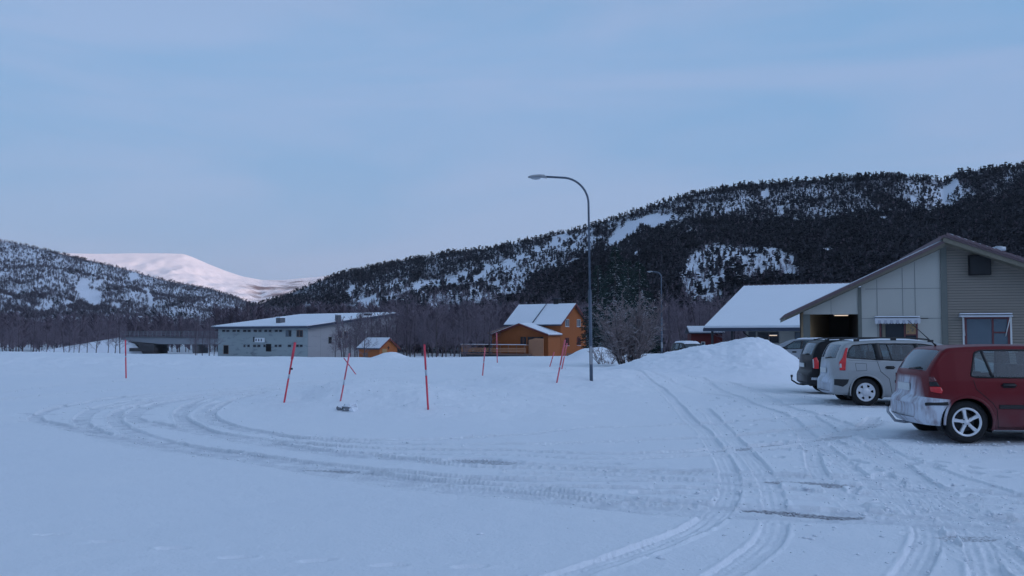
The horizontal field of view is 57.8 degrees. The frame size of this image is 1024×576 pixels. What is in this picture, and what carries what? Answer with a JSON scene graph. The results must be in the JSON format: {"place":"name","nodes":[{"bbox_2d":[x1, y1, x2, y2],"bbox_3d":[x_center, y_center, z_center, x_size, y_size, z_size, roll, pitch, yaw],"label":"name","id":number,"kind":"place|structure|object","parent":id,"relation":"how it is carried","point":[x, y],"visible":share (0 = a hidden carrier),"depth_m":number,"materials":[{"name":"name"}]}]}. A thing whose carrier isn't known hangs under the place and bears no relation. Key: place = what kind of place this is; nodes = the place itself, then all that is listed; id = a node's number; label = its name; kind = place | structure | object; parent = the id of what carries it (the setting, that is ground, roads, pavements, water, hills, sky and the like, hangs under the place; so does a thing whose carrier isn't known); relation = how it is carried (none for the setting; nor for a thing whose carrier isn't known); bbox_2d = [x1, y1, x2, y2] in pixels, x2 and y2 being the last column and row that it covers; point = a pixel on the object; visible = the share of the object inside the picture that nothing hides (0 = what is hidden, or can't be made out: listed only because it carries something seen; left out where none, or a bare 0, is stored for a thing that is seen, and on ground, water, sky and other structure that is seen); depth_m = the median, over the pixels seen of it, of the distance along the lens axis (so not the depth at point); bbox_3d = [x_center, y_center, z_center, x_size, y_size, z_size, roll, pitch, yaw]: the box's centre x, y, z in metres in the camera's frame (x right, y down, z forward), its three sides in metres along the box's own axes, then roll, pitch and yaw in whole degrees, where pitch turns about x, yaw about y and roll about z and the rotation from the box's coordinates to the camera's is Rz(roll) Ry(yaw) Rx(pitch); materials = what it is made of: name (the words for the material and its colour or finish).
{"place":"outdoors","nodes":[
{"label":"outdoors","id":0,"kind":"place"},
{"bbox_2d":[0,240,245,323],"bbox_3d":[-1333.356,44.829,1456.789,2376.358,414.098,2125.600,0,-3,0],"label":"birch hill","id":1,"kind":"structure","parent":0,"point":[93,295],"depth_m":1561.41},
{"bbox_2d":[0,243,250,323],"bbox_3d":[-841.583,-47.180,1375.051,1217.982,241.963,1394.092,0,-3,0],"label":"scattered pine wood","id":2,"kind":"object","parent":1,"relation":"on","point":[71,272],"visible":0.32,"depth_m":1567.78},
{"bbox_2d":[0,240,254,324],"bbox_3d":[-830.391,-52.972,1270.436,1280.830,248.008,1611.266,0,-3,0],"label":"frosty birch wood","id":3,"kind":"object","parent":1,"relation":"on","point":[28,312],"visible":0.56,"depth_m":1474.68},
{"bbox_2d":[60,253,329,303],"bbox_3d":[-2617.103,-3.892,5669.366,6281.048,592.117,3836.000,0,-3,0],"label":"snowy fell","id":4,"kind":"structure","parent":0,"point":[182,268],"depth_m":6117.58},
{"bbox_2d":[0,342,1023,575],"bbox_3d":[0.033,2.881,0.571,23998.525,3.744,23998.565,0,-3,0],"label":"ground","id":5,"kind":"structure","parent":0,"point":[101,501],"depth_m":10.73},
{"bbox_2d":[1,317,13,350],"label":"birch tree","id":6,"kind":"object","parent":5,"relation":"on","point":[7,332],"visible":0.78,"depth_m":186.51,"materials":[{"name":"brown plant"}]},
{"bbox_2d":[0,315,15,350],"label":"birch tree","id":7,"kind":"object","parent":5,"relation":"on","point":[2,339],"visible":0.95,"depth_m":181.36,"materials":[{"name":"brown plant"}]},
{"bbox_2d":[3,322,22,350],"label":"birch tree","id":8,"kind":"object","parent":5,"relation":"on","point":[6,344],"visible":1,"depth_m":171.58,"materials":[{"name":"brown plant"}]},
{"bbox_2d":[5,321,20,350],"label":"birch tree","id":9,"kind":"object","parent":5,"relation":"on","point":[13,338],"visible":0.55,"depth_m":194.33,"materials":[{"name":"brown plant"}]},
{"bbox_2d":[14,316,27,351],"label":"birch tree","id":10,"kind":"object","parent":5,"relation":"on","point":[18,327],"visible":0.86,"depth_m":209.55,"materials":[{"name":"brown plant"}]},
{"bbox_2d":[13,316,30,350],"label":"birch tree","id":11,"kind":"object","parent":5,"relation":"on","point":[20,330],"visible":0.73,"depth_m":213.78,"materials":[{"name":"brown plant"}]},
{"bbox_2d":[20,314,44,350],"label":"birch tree","id":12,"kind":"object","parent":5,"relation":"on","point":[33,330],"visible":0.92,"depth_m":185.41,"materials":[{"name":"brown plant"}]},
{"bbox_2d":[26,322,47,351],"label":"birch tree","id":13,"kind":"object","parent":5,"relation":"on","point":[35,346],"visible":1,"depth_m":153.64,"materials":[{"name":"brown plant"}]},
{"bbox_2d":[35,318,50,351],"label":"birch tree","id":14,"kind":"object","parent":5,"relation":"on","point":[42,334],"visible":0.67,"depth_m":188.84,"materials":[{"name":"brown plant"}]},
{"bbox_2d":[40,322,60,351],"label":"birch tree","id":15,"kind":"object","parent":5,"relation":"on","point":[46,339],"visible":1,"depth_m":155.14,"materials":[{"name":"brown plant"}]},
{"bbox_2d":[43,318,63,350],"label":"birch tree","id":16,"kind":"object","parent":5,"relation":"on","point":[58,322],"visible":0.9,"depth_m":173.61,"materials":[{"name":"brown plant"}]},
{"bbox_2d":[52,313,74,351],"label":"birch tree","id":17,"kind":"object","parent":5,"relation":"on","point":[58,317],"visible":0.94,"depth_m":174.69,"materials":[{"name":"brown plant"}]},
{"bbox_2d":[58,320,79,351],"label":"birch tree","id":18,"kind":"object","parent":5,"relation":"on","point":[69,347],"visible":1,"depth_m":154.83,"materials":[{"name":"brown plant"}]},
{"bbox_2d":[68,315,90,350],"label":"birch tree","id":19,"kind":"object","parent":5,"relation":"on","point":[80,321],"visible":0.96,"depth_m":179.26,"materials":[{"name":"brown plant"}]},
{"bbox_2d":[73,318,91,351],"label":"birch tree","id":20,"kind":"object","parent":5,"relation":"on","point":[85,335],"visible":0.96,"depth_m":180.06,"materials":[{"name":"brown plant"}]},
{"bbox_2d":[87,311,105,352],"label":"birch tree","id":21,"kind":"object","parent":5,"relation":"on","point":[100,340],"visible":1,"depth_m":161.83,"materials":[{"name":"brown plant"}]},
{"bbox_2d":[103,319,117,351],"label":"birch tree","id":22,"kind":"object","parent":5,"relation":"on","point":[107,343],"visible":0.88,"depth_m":184.04,"materials":[{"name":"brown plant"}]},
{"bbox_2d":[0,311,224,351],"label":"riverside birch wood","id":23,"kind":"object","parent":5,"relation":"on","point":[134,325],"visible":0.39,"depth_m":238.35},
{"bbox_2d":[106,314,129,352],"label":"birch tree","id":24,"kind":"object","parent":5,"relation":"on","point":[116,335],"visible":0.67,"depth_m":178.64,"materials":[{"name":"brown plant"}]},
{"bbox_2d":[109,309,134,352],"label":"birch tree","id":25,"kind":"object","parent":5,"relation":"on","point":[121,328],"visible":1,"depth_m":167.56,"materials":[{"name":"brown plant"}]},
{"bbox_2d":[37,331,217,353],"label":"road bridge","id":26,"kind":"structure","parent":5,"relation":"on","point":[146,345],"depth_m":195.66,"materials":[{"name":"metal"}]},
{"bbox_2d":[185,317,201,354],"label":"birch tree","id":27,"kind":"object","parent":5,"relation":"on","point":[195,335],"visible":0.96,"depth_m":156.42,"materials":[{"name":"brown plant"}]},
{"bbox_2d":[198,318,211,355],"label":"birch tree","id":28,"kind":"object","parent":5,"relation":"on","point":[204,336],"visible":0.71,"depth_m":167.42,"materials":[{"name":"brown plant"}]},
{"bbox_2d":[197,317,219,355],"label":"birch tree","id":29,"kind":"object","parent":5,"relation":"on","point":[211,329],"visible":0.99,"depth_m":149.99,"materials":[{"name":"brown plant"}]},
{"bbox_2d":[204,323,223,353],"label":"birch tree","id":30,"kind":"object","parent":5,"relation":"on","point":[214,338],"visible":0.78,"depth_m":159.50,"materials":[{"name":"brown plant"}]},
{"bbox_2d":[246,301,299,313],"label":"spruce wood","id":31,"kind":"object","parent":5,"relation":"on","point":[285,304],"depth_m":357.36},
{"bbox_2d":[283,342,295,402],"bbox_3d":[-4.729,1.957,19.619,0.320,1.621,0.055,0,-3,0],"label":"marker pole","id":32,"kind":"object","parent":5,"relation":"on","point":[293,352],"visible":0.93,"depth_m":19.62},
{"bbox_2d":[202,300,401,351],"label":"valley birch wood","id":33,"kind":"object","parent":5,"relation":"on","point":[234,315],"visible":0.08,"depth_m":223.15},
{"bbox_2d":[212,312,399,356],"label":"grey hall","id":34,"kind":"structure","parent":5,"relation":"on","point":[308,334],"depth_m":156.22,"materials":[{"name":"paint"}]},
{"bbox_2d":[329,317,349,356],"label":"birch tree","id":35,"kind":"object","parent":5,"relation":"on","point":[340,338],"visible":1,"depth_m":131.62,"materials":[{"name":"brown plant"}]},
{"bbox_2d":[329,317,350,356],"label":"birch tree","id":36,"kind":"object","parent":5,"relation":"on","point":[336,321],"visible":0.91,"depth_m":137.41,"materials":[{"name":"brown plant"}]},
{"bbox_2d":[340,353,349,400],"bbox_3d":[-3.394,1.969,18.675,0.265,1.313,0.033,0,-3,0],"label":"marker pole","id":37,"kind":"object","parent":5,"relation":"on","point":[344,376],"visible":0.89,"depth_m":18.67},
{"bbox_2d":[334,319,358,356],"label":"birch tree","id":38,"kind":"object","parent":5,"relation":"on","point":[344,337],"visible":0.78,"depth_m":137.72,"materials":[{"name":"brown plant"}]},
{"bbox_2d":[347,313,362,356],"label":"birch tree","id":39,"kind":"object","parent":5,"relation":"on","point":[355,328],"visible":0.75,"depth_m":140.07,"materials":[{"name":"brown plant"}]},
{"bbox_2d":[346,302,375,345],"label":"birch tree","id":40,"kind":"object","parent":5,"relation":"on","point":[359,324],"visible":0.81,"depth_m":138.85,"materials":[{"name":"brown plant"}]},
{"bbox_2d":[354,316,378,356],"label":"birch tree","id":41,"kind":"object","parent":5,"relation":"on","point":[364,339],"visible":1,"depth_m":117.99,"materials":[{"name":"brown plant"}]},
{"bbox_2d":[358,310,383,340],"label":"birch tree","id":42,"kind":"object","parent":5,"relation":"on","point":[371,324],"visible":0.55,"depth_m":141.16,"materials":[{"name":"brown plant"}]},
{"bbox_2d":[359,305,383,342],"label":"birch tree","id":43,"kind":"object","parent":5,"relation":"on","point":[368,322],"visible":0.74,"depth_m":138.00,"materials":[{"name":"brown plant"}]},
{"bbox_2d":[356,337,399,356],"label":"wooden shed","id":44,"kind":"structure","parent":5,"relation":"on","point":[386,344],"depth_m":129.17,"materials":[{"name":"orange wood"}]},
{"bbox_2d":[372,310,393,336],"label":"birch tree","id":45,"kind":"object","parent":5,"relation":"on","point":[377,327],"visible":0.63,"depth_m":141.19,"materials":[{"name":"brown plant"}]},
{"bbox_2d":[363,352,412,358],"bbox_3d":[-8.201,4.635,62.846,5.200,0.608,5.200,0,-3,0],"label":"snow pile","id":46,"kind":"object","parent":5,"relation":"on","point":[391,355],"visible":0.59,"depth_m":61.94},
{"bbox_2d":[375,289,406,342],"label":"birch tree","id":47,"kind":"object","parent":5,"relation":"on","point":[398,295],"visible":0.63,"depth_m":142.29,"materials":[{"name":"brown plant"}]},
{"bbox_2d":[377,305,405,340],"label":"birch tree","id":48,"kind":"object","parent":5,"relation":"on","point":[388,325],"visible":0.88,"depth_m":135.95,"materials":[{"name":"brown plant"}]},
{"bbox_2d":[380,303,404,343],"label":"birch tree","id":49,"kind":"object","parent":5,"relation":"on","point":[401,325],"visible":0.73,"depth_m":139.74,"materials":[{"name":"brown plant"}]},
{"bbox_2d":[388,307,413,354],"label":"birch tree","id":50,"kind":"object","parent":5,"relation":"on","point":[407,333],"visible":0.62,"depth_m":140.57,"materials":[{"name":"brown plant"}]},
{"bbox_2d":[387,284,427,355],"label":"birch tree","id":51,"kind":"object","parent":5,"relation":"on","point":[400,319],"visible":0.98,"depth_m":138.75,"materials":[{"name":"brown plant"}]},
{"bbox_2d":[400,308,424,356],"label":"birch tree","id":52,"kind":"object","parent":5,"relation":"on","point":[407,336],"visible":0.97,"depth_m":138.37,"materials":[{"name":"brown plant"}]},
{"bbox_2d":[408,302,424,356],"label":"birch tree","id":53,"kind":"object","parent":5,"relation":"on","point":[414,328],"visible":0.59,"depth_m":168.74,"materials":[{"name":"brown plant"}]},
{"bbox_2d":[423,344,428,409],"bbox_3d":[-1.639,1.885,17.851,0.141,1.604,0.040,0,-3,0],"label":"marker pole","id":54,"kind":"object","parent":5,"relation":"on","point":[425,364],"visible":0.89,"depth_m":17.85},
{"bbox_2d":[416,304,438,356],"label":"birch tree","id":55,"kind":"object","parent":5,"relation":"on","point":[424,330],"visible":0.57,"depth_m":165.96,"materials":[{"name":"brown plant"}]},
{"bbox_2d":[411,286,449,356],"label":"birch tree","id":56,"kind":"object","parent":5,"relation":"on","point":[442,327],"visible":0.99,"depth_m":137.37,"materials":[{"name":"brown plant"}]},
{"bbox_2d":[419,307,442,356],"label":"birch tree","id":57,"kind":"object","parent":5,"relation":"on","point":[428,329],"visible":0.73,"depth_m":150.42,"materials":[{"name":"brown plant"}]},
{"bbox_2d":[421,288,462,356],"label":"birch tree","id":58,"kind":"object","parent":5,"relation":"on","point":[442,294],"visible":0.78,"depth_m":150.37,"materials":[{"name":"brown plant"}]},
{"bbox_2d":[431,309,457,356],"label":"birch tree","id":59,"kind":"object","parent":5,"relation":"on","point":[445,334],"visible":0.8,"depth_m":144.85,"materials":[{"name":"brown plant"}]},
{"bbox_2d":[441,308,461,356],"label":"birch tree","id":60,"kind":"object","parent":5,"relation":"on","point":[451,331],"visible":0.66,"depth_m":172.56,"materials":[{"name":"brown plant"}]},
{"bbox_2d":[449,311,472,356],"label":"birch tree","id":61,"kind":"object","parent":5,"relation":"on","point":[458,332],"visible":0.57,"depth_m":175.05,"materials":[{"name":"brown plant"}]},
{"bbox_2d":[448,301,475,356],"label":"birch tree","id":62,"kind":"object","parent":5,"relation":"on","point":[464,316],"visible":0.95,"depth_m":137.64,"materials":[{"name":"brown plant"}]},
{"bbox_2d":[458,330,471,356],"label":"birch tree","id":63,"kind":"object","parent":5,"relation":"on","point":[467,343],"visible":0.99,"depth_m":125.19,"materials":[{"name":"brown plant"}]},
{"bbox_2d":[455,290,482,352],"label":"birch tree","id":64,"kind":"object","parent":5,"relation":"on","point":[464,299],"visible":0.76,"depth_m":161.93,"materials":[{"name":"brown plant"}]},
{"bbox_2d":[457,301,484,343],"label":"birch tree","id":65,"kind":"object","parent":5,"relation":"on","point":[473,322],"visible":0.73,"depth_m":162.62,"materials":[{"name":"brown plant"}]},
{"bbox_2d":[469,288,496,352],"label":"birch tree","id":66,"kind":"object","parent":5,"relation":"on","point":[477,320],"visible":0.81,"depth_m":153.77,"materials":[{"name":"brown plant"}]},
{"bbox_2d":[476,295,502,355],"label":"birch tree","id":67,"kind":"object","parent":5,"relation":"on","point":[491,325],"visible":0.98,"depth_m":138.72,"materials":[{"name":"brown plant"}]},
{"bbox_2d":[0,358,1023,575],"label":"snow crumbs","id":68,"kind":"object","parent":5,"relation":"on","point":[1007,526],"visible":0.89,"depth_m":10.66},
{"bbox_2d":[461,298,588,356],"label":"orange house","id":69,"kind":"structure","parent":5,"relation":"on","point":[546,329],"depth_m":139.44,"materials":[{"name":"brown wood"}]},
{"bbox_2d":[528,174,592,380],"bbox_3d":[1.345,-0.156,25.764,1.730,6.058,0.210,-1,-3,0],"label":"street lamp","id":70,"kind":"object","parent":5,"relation":"on","point":[537,177],"visible":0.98,"depth_m":25.75,"materials":[{"name":"grey metal"}]},
{"bbox_2d":[556,340,565,382],"bbox_3d":[1.296,2.162,25.206,0.338,1.513,0.042,0,-3,0],"label":"marker pole","id":71,"kind":"object","parent":5,"relation":"on","point":[560,361],"visible":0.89,"depth_m":25.20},
{"bbox_2d":[378,301,745,355],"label":"bare birch wood","id":72,"kind":"object","parent":5,"relation":"on","point":[419,344],"visible":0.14,"depth_m":189.01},
{"bbox_2d":[555,347,627,361],"bbox_3d":[4.994,4.154,57.864,8.400,0.969,8.000,0,-3,0],"label":"snow pile","id":73,"kind":"object","parent":5,"relation":"on","point":[581,355],"visible":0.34,"depth_m":56.68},
{"bbox_2d":[576,265,611,349],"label":"spruce tree","id":74,"kind":"object","parent":5,"relation":"on","point":[594,317],"visible":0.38,"depth_m":107.90,"materials":[{"name":"green plant"}]},
{"bbox_2d":[588,343,615,363],"bbox_3d":[5.251,3.630,51.002,2.242,1.523,1.522,0,-3,0],"label":"bare bush","id":75,"kind":"object","parent":5,"relation":"on","point":[600,358],"visible":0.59,"depth_m":50.99,"materials":[{"name":"white plant"}]},
{"bbox_2d":[587,247,635,351],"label":"spruce tree","id":76,"kind":"object","parent":5,"relation":"on","point":[611,278],"visible":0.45,"depth_m":97.94,"materials":[{"name":"green plant"}]},
{"bbox_2d":[616,260,638,327],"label":"spruce tree","id":77,"kind":"object","parent":5,"relation":"on","point":[630,274],"visible":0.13,"depth_m":118.10,"materials":[{"name":"green plant"}]},
{"bbox_2d":[593,287,668,363],"bbox_3d":[6.039,2.107,47.602,4.114,4.396,4.096,0,-3,0],"label":"bare bush","id":78,"kind":"object","parent":5,"relation":"on","point":[621,342],"visible":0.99,"depth_m":47.09,"materials":[{"name":"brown plant"}]},
{"bbox_2d":[626,260,665,353],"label":"spruce tree","id":79,"kind":"object","parent":5,"relation":"on","point":[641,282],"visible":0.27,"depth_m":103.95,"materials":[{"name":"green plant"}]},
{"bbox_2d":[647,271,662,352],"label":"street lamp","id":80,"kind":"object","parent":5,"relation":"on","point":[661,313],"visible":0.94,"depth_m":79.90,"materials":[{"name":"grey metal"}]},
{"bbox_2d":[658,297,689,347],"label":"birch tree","id":81,"kind":"object","parent":5,"relation":"on","point":[678,336],"visible":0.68,"depth_m":121.28,"materials":[{"name":"brown plant"}]},
{"bbox_2d":[562,337,798,383],"bbox_3d":[8.114,2.830,37.906,14.800,1.655,18.000,0,-3,0],"label":"snow pile","id":82,"kind":"object","parent":5,"relation":"on","point":[757,360],"visible":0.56,"depth_m":33.63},
{"bbox_2d":[671,341,701,350],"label":"parked car","id":83,"kind":"object","parent":5,"relation":"on","point":[678,345],"visible":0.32,"depth_m":67.54,"materials":[{"name":"paint"}]},
{"bbox_2d":[672,283,711,334],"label":"birch tree","id":84,"kind":"object","parent":5,"relation":"on","point":[693,316],"visible":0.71,"depth_m":123.85,"materials":[{"name":"brown plant"}]},
{"bbox_2d":[675,295,709,340],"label":"birch tree","id":85,"kind":"object","parent":5,"relation":"on","point":[699,310],"visible":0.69,"depth_m":119.31,"materials":[{"name":"brown plant"}]},
{"bbox_2d":[689,295,718,325],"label":"birch tree","id":86,"kind":"object","parent":5,"relation":"on","point":[709,311],"visible":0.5,"depth_m":120.73,"materials":[{"name":"brown plant"}]},
{"bbox_2d":[685,326,724,344],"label":"red cabin","id":87,"kind":"object","parent":5,"relation":"on","point":[698,334],"visible":0.57,"depth_m":103.69,"materials":[{"name":"brown wood"}]},
{"bbox_2d":[702,287,733,341],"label":"birch tree","id":88,"kind":"object","parent":5,"relation":"on","point":[717,301],"visible":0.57,"depth_m":121.51,"materials":[{"name":"brown plant"}]},
{"bbox_2d":[712,288,741,340],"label":"birch tree","id":89,"kind":"object","parent":5,"relation":"on","point":[719,304],"visible":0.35,"depth_m":133.08,"materials":[{"name":"brown plant"}]},
{"bbox_2d":[714,289,744,341],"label":"birch tree","id":90,"kind":"object","parent":5,"relation":"on","point":[734,334],"visible":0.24,"depth_m":101.43,"materials":[{"name":"brown plant"}]},
{"bbox_2d":[703,282,860,347],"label":"roofed wing","id":91,"kind":"structure","parent":5,"relation":"on","point":[757,310],"depth_m":82.75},
{"bbox_2d":[757,332,768,339],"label":"window","id":92,"kind":"structure","parent":91,"relation":"in","point":[765,335],"depth_m":79.15,"materials":[{"name":"glass"}]},
{"bbox_2d":[769,332,778,342],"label":"window","id":93,"kind":"structure","parent":91,"relation":"in","point":[773,339],"depth_m":78.74,"materials":[{"name":"glass"}]},
{"bbox_2d":[779,338,818,358],"bbox_3d":[13.460,3.111,43.969,4.500,1.526,2.065,-1,-3,20],"label":"parked car","id":94,"kind":"object","parent":5,"relation":"on","point":[795,352],"visible":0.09,"depth_m":43.24,"materials":[{"name":"white paint"}]},
{"bbox_2d":[790,337,913,394],"bbox_3d":[9.985,2.106,25.225,4.732,1.531,2.065,0,-3,5],"label":"dark estate car","id":95,"kind":"object","parent":5,"relation":"on","point":[808,371],"visible":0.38,"depth_m":24.83,"materials":[{"name":"paint"}]},
{"bbox_2d":[780,232,1023,364],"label":"community building","id":96,"kind":"structure","parent":5,"relation":"on","point":[938,285],"depth_m":49.03,"materials":[{"name":"grey"}]},
{"bbox_2d":[874,316,920,323],"bbox_3d":[20.471,1.700,49.344,2.250,0.411,0.430,-1,-3,15],"label":"awning","id":97,"kind":"object","parent":96,"relation":"attached to","point":[895,319],"depth_m":49.17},
{"bbox_2d":[879,323,917,351],"bbox_3d":[20.603,2.538,49.446,1.969,1.722,0.117,-1,-3,15],"label":"window","id":98,"kind":"structure","parent":96,"relation":"in","point":[885,330],"depth_m":49.50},
{"bbox_2d":[959,313,1012,335],"bbox_3d":[24.607,1.913,48.199,2.486,1.209,0.423,-1,-3,15],"label":"awning","id":99,"kind":"object","parent":96,"relation":"attached to","point":[962,315],"depth_m":48.08,"materials":[{"name":"white paint"}]},
{"bbox_2d":[962,317,1012,351],"bbox_3d":[24.751,2.408,48.327,2.346,1.817,0.061,-1,-3,15],"label":"window","id":100,"kind":"structure","parent":96,"relation":"in","point":[978,330],"depth_m":48.35,"materials":[{"name":"white paint"}]},
{"bbox_2d":[817,337,993,405],"bbox_3d":[9.445,1.911,21.520,4.500,1.546,2.065,0,-3,5],"label":"silver estate car","id":101,"kind":"object","parent":5,"relation":"on","point":[861,380],"visible":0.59,"depth_m":20.86,"materials":[{"name":"paint"}]},
{"bbox_2d":[885,321,1023,442],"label":"red hatchback","id":102,"kind":"object","parent":5,"relation":"on","point":[949,391],"visible":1,"depth_m":13.76,"materials":[{"name":"paint"}]},
{"bbox_2d":[0,0,1023,279],"label":"sky","id":103,"kind":"structure","parent":0,"point":[256,139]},
{"bbox_2d":[210,168,1023,317],"bbox_3d":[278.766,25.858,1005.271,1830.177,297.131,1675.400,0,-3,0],"label":"forested hill","id":104,"kind":"structure","parent":0,"point":[629,227],"depth_m":898.36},
{"bbox_2d":[240,166,1023,312],"bbox_3d":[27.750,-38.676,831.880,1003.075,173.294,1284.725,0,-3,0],"label":"birch wood","id":105,"kind":"object","parent":104,"relation":"on","point":[576,300],"visible":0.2,"depth_m":726.65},
{"bbox_2d":[242,160,1023,311],"bbox_3d":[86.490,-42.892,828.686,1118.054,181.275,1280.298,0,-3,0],"label":"conifer wood","id":106,"kind":"object","parent":104,"relation":"on","point":[997,220],"visible":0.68,"depth_m":755.67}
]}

